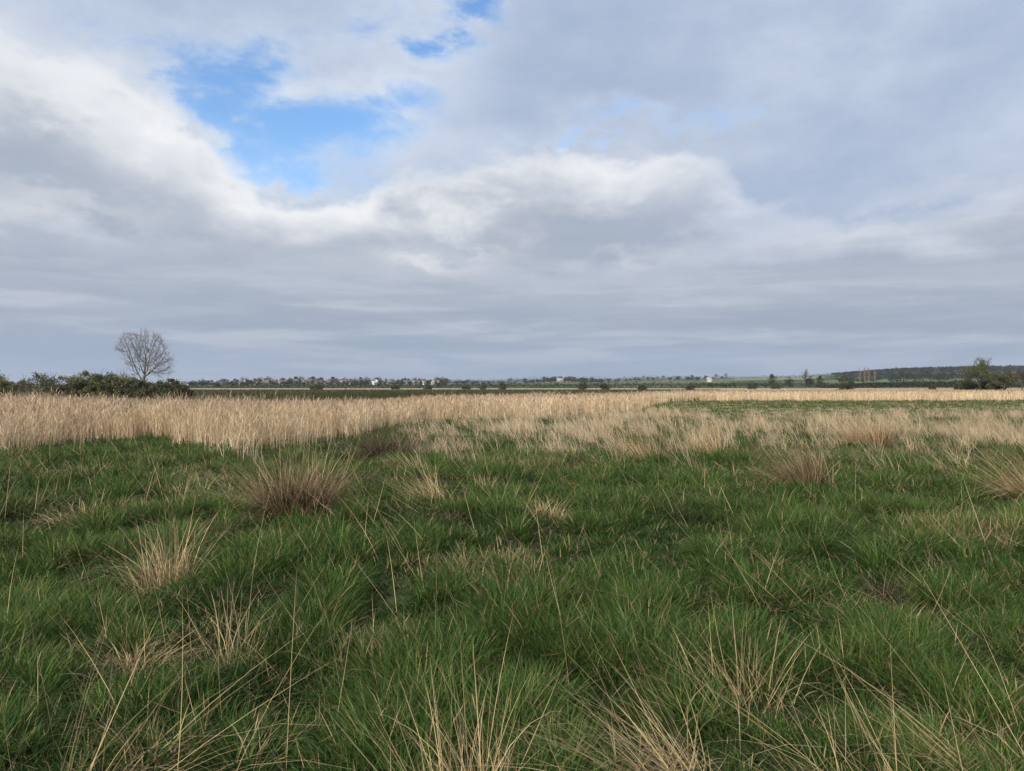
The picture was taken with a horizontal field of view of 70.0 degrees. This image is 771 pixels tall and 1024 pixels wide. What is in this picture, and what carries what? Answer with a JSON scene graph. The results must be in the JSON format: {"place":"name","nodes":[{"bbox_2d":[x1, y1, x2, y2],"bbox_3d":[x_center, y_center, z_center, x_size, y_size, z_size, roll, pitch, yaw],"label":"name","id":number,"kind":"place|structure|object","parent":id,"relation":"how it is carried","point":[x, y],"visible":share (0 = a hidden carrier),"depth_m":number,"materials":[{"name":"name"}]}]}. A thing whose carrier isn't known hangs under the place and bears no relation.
{"place":"outdoors","nodes":[
{"label":"outdoors","id":0,"kind":"place"},
{"bbox_2d":[0,370,1023,770],"bbox_3d":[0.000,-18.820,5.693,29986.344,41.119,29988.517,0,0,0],"label":"ground","id":1,"kind":"structure","parent":0,"point":[392,596],"depth_m":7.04,"materials":[{"name":"plant"}]},
{"bbox_2d":[0,374,13,397],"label":"bush","id":2,"kind":"object","parent":1,"relation":"on","point":[4,383],"visible":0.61,"depth_m":71.82,"materials":[{"name":"green plant"}]},
{"bbox_2d":[7,379,42,396],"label":"bush","id":3,"kind":"object","parent":1,"relation":"on","point":[13,383],"visible":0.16,"depth_m":79.83,"materials":[{"name":"green plant"}]},
{"bbox_2d":[12,371,67,397],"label":"bush","id":4,"kind":"object","parent":1,"relation":"on","point":[43,381],"visible":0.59,"depth_m":77.72,"materials":[{"name":"green plant"}]},
{"bbox_2d":[13,497,115,524],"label":"grass tussock","id":5,"kind":"object","parent":1,"relation":"on","point":[47,520],"depth_m":9.03,"materials":[{"name":"plant"}]},
{"bbox_2d":[42,373,93,396],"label":"bush","id":6,"kind":"object","parent":1,"relation":"on","point":[78,384],"visible":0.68,"depth_m":77.30,"materials":[{"name":"green plant"}]},
{"bbox_2d":[66,370,105,394],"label":"bush","id":7,"kind":"object","parent":1,"relation":"on","point":[82,374],"visible":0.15,"depth_m":79.39,"materials":[{"name":"green plant"}]},
{"bbox_2d":[86,368,123,398],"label":"bush","id":8,"kind":"object","parent":1,"relation":"on","point":[96,380],"visible":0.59,"depth_m":77.32,"materials":[{"name":"green plant"}]},
{"bbox_2d":[92,373,141,399],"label":"bush","id":9,"kind":"object","parent":1,"relation":"on","point":[126,381],"visible":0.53,"depth_m":77.09,"materials":[{"name":"green plant"}]},
{"bbox_2d":[116,369,137,379],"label":"bush","id":10,"kind":"object","parent":1,"relation":"on","point":[126,376],"visible":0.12,"depth_m":89.35,"materials":[{"name":"green plant"}]},
{"bbox_2d":[119,375,155,398],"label":"bush","id":11,"kind":"object","parent":1,"relation":"on","point":[133,391],"visible":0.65,"depth_m":77.14,"materials":[{"name":"green plant"}]},
{"bbox_2d":[60,629,215,690],"bbox_3d":[-2.167,1.548,4.235,0.895,0.399,0.900,0,0,0],"label":"grass tussock","id":12,"kind":"object","parent":1,"relation":"on","point":[130,659],"depth_m":4.21,"materials":[{"name":"plant"}]},
{"bbox_2d":[113,326,177,381],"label":"bare tree","id":13,"kind":"object","parent":1,"relation":"on","point":[146,359],"visible":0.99,"depth_m":111.80,"materials":[{"name":"grey plant"}]},
{"bbox_2d":[130,378,171,399],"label":"bush","id":14,"kind":"object","parent":1,"relation":"on","point":[142,389],"visible":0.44,"depth_m":77.33,"materials":[{"name":"green plant"}]},
{"bbox_2d":[84,502,225,598],"bbox_3d":[-2.887,1.362,6.137,1.375,0.814,1.335,0,0,0],"label":"grass tussock","id":15,"kind":"object","parent":1,"relation":"on","point":[163,571],"depth_m":6.01,"materials":[{"name":"plant"}]},
{"bbox_2d":[151,376,190,400],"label":"bush","id":16,"kind":"object","parent":1,"relation":"on","point":[163,389],"visible":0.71,"depth_m":77.23,"materials":[{"name":"green plant"}]},
{"bbox_2d":[181,388,194,398],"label":"bush","id":17,"kind":"object","parent":1,"relation":"on","point":[191,393],"visible":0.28,"depth_m":81.89,"materials":[{"name":"green plant"}]},
{"bbox_2d":[45,582,346,770],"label":"grass tussock","id":18,"kind":"object","parent":1,"relation":"on","point":[154,717],"depth_m":3.03,"materials":[{"name":"plant"}]},
{"bbox_2d":[176,443,270,502],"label":"rush tussock","id":19,"kind":"object","parent":1,"relation":"on","point":[236,484],"visible":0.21,"depth_m":9.86,"materials":[{"name":"plant"}]},
{"bbox_2d":[137,556,312,673],"bbox_3d":[-1.664,1.327,4.383,1.190,0.693,1.411,0,0,0],"label":"grass tussock","id":20,"kind":"object","parent":1,"relation":"on","point":[248,648],"depth_m":4.38,"materials":[{"name":"plant"}]},
{"bbox_2d":[168,562,299,630],"bbox_3d":[-2.047,1.517,5.392,1.071,0.485,0.971,0,0,-31],"label":"green tussock","id":21,"kind":"object","parent":1,"relation":"on","point":[244,590],"visible":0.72,"depth_m":5.41,"materials":[{"name":"green plant"}]},
{"bbox_2d":[178,379,318,387],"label":"hedge","id":22,"kind":"object","parent":1,"relation":"on","point":[251,382],"visible":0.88,"depth_m":447.38,"materials":[{"name":"green plant"}]},
{"bbox_2d":[175,731,355,770],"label":"grass tussock","id":23,"kind":"object","parent":1,"relation":"on","point":[255,764],"depth_m":2.96,"materials":[{"name":"plant"}]},
{"bbox_2d":[190,424,402,521],"bbox_3d":[-2.629,1.286,9.139,2.765,1.986,2.732,0,0,-20],"label":"rush tussock","id":24,"kind":"object","parent":1,"relation":"on","point":[293,494],"visible":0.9,"depth_m":9.01,"materials":[{"name":"plant"}]},
{"bbox_2d":[309,384,323,389],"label":"field bush","id":25,"kind":"object","parent":1,"relation":"on","point":[318,386],"visible":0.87,"depth_m":254.35,"materials":[{"name":"green plant"}]},
{"bbox_2d":[316,381,443,387],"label":"hedge","id":26,"kind":"object","parent":1,"relation":"on","point":[369,386],"visible":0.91,"depth_m":450.05,"materials":[{"name":"green plant"}]},
{"bbox_2d":[332,401,440,459],"bbox_3d":[-2.625,1.283,16.178,3.266,2.242,3.463,0,0,0],"label":"rush tussock","id":27,"kind":"object","parent":1,"relation":"on","point":[375,447],"visible":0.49,"depth_m":16.10,"materials":[{"name":"plant"}]},
{"bbox_2d":[370,444,425,468],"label":"grass tussock","id":28,"kind":"object","parent":1,"relation":"on","point":[398,460],"depth_m":14.09,"materials":[{"name":"plant"}]},
{"bbox_2d":[365,447,454,504],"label":"grass tussock","id":29,"kind":"object","parent":1,"relation":"on","point":[431,488],"depth_m":10.37,"materials":[{"name":"plant"}]},
{"bbox_2d":[424,383,431,388],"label":"field bush","id":30,"kind":"object","parent":1,"relation":"on","point":[427,386],"visible":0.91,"depth_m":299.41,"materials":[{"name":"green plant"}]},
{"bbox_2d":[414,510,479,521],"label":"rush tussock","id":31,"kind":"object","parent":1,"relation":"on","point":[449,517],"visible":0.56,"depth_m":8.74,"materials":[{"name":"plant"}]},
{"bbox_2d":[318,626,618,770],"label":"grass tussock","id":32,"kind":"object","parent":1,"relation":"on","point":[449,768],"depth_m":3.00,"materials":[{"name":"plant"}]},
{"bbox_2d":[465,472,497,487],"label":"grass tussock","id":33,"kind":"object","parent":1,"relation":"on","point":[481,480],"depth_m":11.02,"materials":[{"name":"plant"}]},
{"bbox_2d":[479,383,486,388],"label":"field bush","id":34,"kind":"object","parent":1,"relation":"on","point":[484,386],"visible":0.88,"depth_m":299.30,"materials":[{"name":"green plant"}]},
{"bbox_2d":[445,378,539,383],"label":"hedge","id":35,"kind":"object","parent":1,"relation":"on","point":[491,382],"visible":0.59,"depth_m":1409.69,"materials":[{"name":"green plant"}]},
{"bbox_2d":[442,379,558,386],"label":"hedge","id":36,"kind":"object","parent":1,"relation":"on","point":[499,382],"visible":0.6,"depth_m":715.58,"materials":[{"name":"green plant"}]},
{"bbox_2d":[499,382,507,389],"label":"field bush","id":37,"kind":"object","parent":1,"relation":"on","point":[504,386],"visible":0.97,"depth_m":279.37,"materials":[{"name":"green plant"}]},
{"bbox_2d":[0,414,1022,770],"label":"dead stalks","id":38,"kind":"object","parent":1,"relation":"on","point":[422,580],"visible":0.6,"depth_m":5.23,"materials":[{"name":"plant"}]},
{"bbox_2d":[0,383,1023,472],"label":"reeds","id":39,"kind":"object","parent":1,"relation":"on","point":[24,418],"visible":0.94,"depth_m":23.27,"materials":[{"name":"plant"}]},
{"bbox_2d":[476,501,556,530],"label":"green tussock","id":40,"kind":"object","parent":1,"relation":"on","point":[503,517],"visible":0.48,"depth_m":8.23,"materials":[{"name":"green plant"}]},
{"bbox_2d":[436,382,598,387],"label":"hedge","id":41,"kind":"object","parent":1,"relation":"on","point":[516,385],"visible":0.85,"depth_m":512.48,"materials":[{"name":"green plant"}]},
{"bbox_2d":[17,388,1023,401],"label":"field","id":42,"kind":"structure","parent":1,"relation":"on","point":[352,394],"depth_m":133.24,"materials":[{"name":"plant"}]},
{"bbox_2d":[455,376,638,384],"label":"hedge","id":43,"kind":"object","parent":1,"relation":"on","point":[550,380],"visible":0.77,"depth_m":1134.26,"materials":[{"name":"green plant"}]},
{"bbox_2d":[511,496,585,525],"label":"grass tussock","id":44,"kind":"object","parent":1,"relation":"on","point":[553,513],"depth_m":8.66,"materials":[{"name":"plant"}]},
{"bbox_2d":[578,381,586,389],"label":"field bush","id":45,"kind":"object","parent":1,"relation":"on","point":[582,386],"visible":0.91,"depth_m":259.48,"materials":[{"name":"green plant"}]},
{"bbox_2d":[464,598,739,770],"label":"grass tussock","id":46,"kind":"object","parent":1,"relation":"on","point":[666,765],"depth_m":3.14,"materials":[{"name":"plant"}]},
{"bbox_2d":[599,383,610,389],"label":"field bush","id":47,"kind":"object","parent":1,"relation":"on","point":[605,386],"visible":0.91,"depth_m":269.66,"materials":[{"name":"green plant"}]},
{"bbox_2d":[592,417,663,458],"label":"grass tussock","id":48,"kind":"object","parent":1,"relation":"on","point":[632,452],"depth_m":16.32,"materials":[{"name":"plant"}]},
{"bbox_2d":[558,379,698,385],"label":"hedge","id":49,"kind":"object","parent":1,"relation":"on","point":[618,382],"visible":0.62,"depth_m":748.41,"materials":[{"name":"green plant"}]},
{"bbox_2d":[598,458,659,485],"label":"green tussock","id":50,"kind":"object","parent":1,"relation":"on","point":[635,474],"visible":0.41,"depth_m":12.26,"materials":[{"name":"green plant"}]},
{"bbox_2d":[637,384,646,389],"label":"field bush","id":51,"kind":"object","parent":1,"relation":"on","point":[641,387],"visible":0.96,"depth_m":279.56,"materials":[{"name":"green plant"}]},
{"bbox_2d":[604,375,692,380],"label":"hedge","id":52,"kind":"object","parent":1,"relation":"on","point":[649,376],"visible":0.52,"depth_m":1694.89,"materials":[{"name":"green plant"}]},
{"bbox_2d":[600,376,734,382],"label":"hedge","id":53,"kind":"object","parent":1,"relation":"on","point":[729,379],"visible":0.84,"depth_m":1155.82,"materials":[{"name":"green plant"}]},
{"bbox_2d":[594,381,759,387],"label":"hedge","id":54,"kind":"object","parent":1,"relation":"on","point":[660,386],"visible":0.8,"depth_m":509.14,"materials":[{"name":"green plant"}]},
{"bbox_2d":[646,494,734,525],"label":"green tussock","id":55,"kind":"object","parent":1,"relation":"on","point":[684,515],"visible":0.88,"depth_m":8.85,"materials":[{"name":"green plant"}]},
{"bbox_2d":[685,382,695,389],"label":"field bush","id":56,"kind":"object","parent":1,"relation":"on","point":[691,385],"visible":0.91,"depth_m":269.57,"materials":[{"name":"green plant"}]},
{"bbox_2d":[663,420,731,455],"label":"grass tussock","id":57,"kind":"object","parent":1,"relation":"on","point":[710,444],"depth_m":16.80,"materials":[{"name":"plant"}]},
{"bbox_2d":[606,591,841,756],"bbox_3d":[1.105,1.395,3.629,1.282,0.692,1.139,0,0,0],"label":"grass tussock","id":58,"kind":"object","parent":1,"relation":"on","point":[739,686],"depth_m":3.77,"materials":[{"name":"plant"}]},
{"bbox_2d":[640,373,829,380],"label":"hedge","id":59,"kind":"object","parent":1,"relation":"on","point":[746,377],"visible":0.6,"depth_m":1407.94,"materials":[{"name":"green plant"}]},
{"bbox_2d":[693,380,828,386],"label":"hedge","id":60,"kind":"object","parent":1,"relation":"on","point":[807,384],"visible":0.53,"depth_m":606.27,"materials":[{"name":"green plant"}]},
{"bbox_2d":[721,444,805,487],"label":"grass tussock","id":61,"kind":"object","parent":1,"relation":"on","point":[766,472],"depth_m":11.58,"materials":[{"name":"plant"}]},
{"bbox_2d":[765,374,776,384],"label":"tree","id":62,"kind":"object","parent":1,"relation":"on","point":[772,376],"visible":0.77,"depth_m":619.03,"materials":[{"name":"green plant"}]},
{"bbox_2d":[759,552,790,568],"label":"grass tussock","id":63,"kind":"object","parent":1,"relation":"on","point":[775,561],"depth_m":6.22,"materials":[{"name":"plant"}]},
{"bbox_2d":[769,383,782,388],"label":"field bush","id":64,"kind":"object","parent":1,"relation":"on","point":[773,386],"visible":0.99,"depth_m":339.19,"materials":[{"name":"green plant"}]},
{"bbox_2d":[785,377,794,384],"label":"tree","id":65,"kind":"object","parent":1,"relation":"on","point":[790,380],"visible":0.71,"depth_m":619.66,"materials":[{"name":"green plant"}]},
{"bbox_2d":[735,426,852,492],"bbox_3d":[4.187,1.119,11.050,2.035,1.410,1.775,0,0,21],"label":"rush tussock","id":66,"kind":"object","parent":1,"relation":"on","point":[811,472],"visible":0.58,"depth_m":10.97,"materials":[{"name":"plant"}]},
{"bbox_2d":[798,370,808,386],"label":"tree","id":67,"kind":"object","parent":1,"relation":"on","point":[804,374],"visible":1,"depth_m":600.00,"materials":[{"name":"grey plant"}]},
{"bbox_2d":[805,375,813,385],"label":"tree","id":68,"kind":"object","parent":1,"relation":"on","point":[810,379],"visible":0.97,"depth_m":603.93,"materials":[{"name":"green plant"}]},
{"bbox_2d":[816,375,825,384],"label":"tree","id":69,"kind":"object","parent":1,"relation":"on","point":[819,378],"visible":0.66,"depth_m":639.26,"materials":[{"name":"green plant"}]},
{"bbox_2d":[702,648,979,770],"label":"grass tussock","id":70,"kind":"object","parent":1,"relation":"on","point":[835,751],"depth_m":3.05,"materials":[{"name":"plant"}]},
{"bbox_2d":[807,446,885,467],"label":"green tussock","id":71,"kind":"object","parent":1,"relation":"on","point":[843,456],"visible":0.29,"depth_m":14.62,"materials":[{"name":"green plant"}]},
{"bbox_2d":[839,378,855,389],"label":"field bush","id":72,"kind":"object","parent":1,"relation":"on","point":[845,384],"visible":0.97,"depth_m":229.25,"materials":[{"name":"green plant"}]},
{"bbox_2d":[821,409,916,445],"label":"rush tussock","id":73,"kind":"object","parent":1,"relation":"on","point":[874,438],"visible":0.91,"depth_m":18.62,"materials":[{"name":"plant"}]},
{"bbox_2d":[836,566,937,615],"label":"rush tussock","id":74,"kind":"object","parent":1,"relation":"on","point":[883,592],"visible":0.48,"depth_m":5.56,"materials":[{"name":"plant"}]},
{"bbox_2d":[787,560,1023,770],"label":"grass tussock","id":75,"kind":"object","parent":1,"relation":"on","point":[924,733],"depth_m":3.17,"materials":[{"name":"plant"}]},
{"bbox_2d":[816,379,1023,387],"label":"hedge","id":76,"kind":"object","parent":1,"relation":"on","point":[913,384],"visible":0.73,"depth_m":452.10,"materials":[{"name":"green plant"}]},
{"bbox_2d":[832,365,1023,381],"bbox_3d":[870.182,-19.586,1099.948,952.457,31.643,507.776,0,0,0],"label":"wood","id":77,"kind":"object","parent":1,"relation":"on","point":[928,374],"visible":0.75,"depth_m":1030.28,"materials":[{"name":"green plant"}]},
{"bbox_2d":[928,384,937,389],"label":"field bush","id":78,"kind":"object","parent":1,"relation":"on","point":[930,387],"visible":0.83,"depth_m":234.48,"materials":[{"name":"green plant"}]},
{"bbox_2d":[874,595,1023,679],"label":"green tussock","id":79,"kind":"object","parent":1,"relation":"on","point":[972,638],"visible":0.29,"depth_m":4.43,"materials":[{"name":"green plant"}]},
{"bbox_2d":[953,378,978,390],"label":"bush","id":80,"kind":"object","parent":1,"relation":"on","point":[971,385],"visible":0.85,"depth_m":213.75,"materials":[{"name":"green plant"}]},
{"bbox_2d":[928,421,1023,502],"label":"grass tussock","id":81,"kind":"object","parent":1,"relation":"on","point":[1018,484],"depth_m":10.44,"materials":[{"name":"plant"}]},
{"bbox_2d":[960,356,996,390],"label":"thorn tree","id":82,"kind":"object","parent":1,"relation":"on","point":[980,369],"visible":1,"depth_m":204.15,"materials":[{"name":"green plant"}]},
{"bbox_2d":[977,381,1008,390],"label":"bush","id":83,"kind":"object","parent":1,"relation":"on","point":[984,383],"visible":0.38,"depth_m":204.92,"materials":[{"name":"green plant"}]},
{"bbox_2d":[985,370,1020,389],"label":"thorn tree","id":84,"kind":"object","parent":1,"relation":"on","point":[1005,378],"visible":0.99,"depth_m":199.70,"materials":[{"name":"green plant"}]},
{"bbox_2d":[1009,368,1023,389],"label":"thorn tree","id":85,"kind":"object","parent":1,"relation":"on","point":[1020,373],"visible":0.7,"depth_m":207.65,"materials":[{"name":"green plant"}]},
{"bbox_2d":[0,0,1023,384],"label":"sky","id":86,"kind":"structure","parent":0,"point":[473,190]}
]}

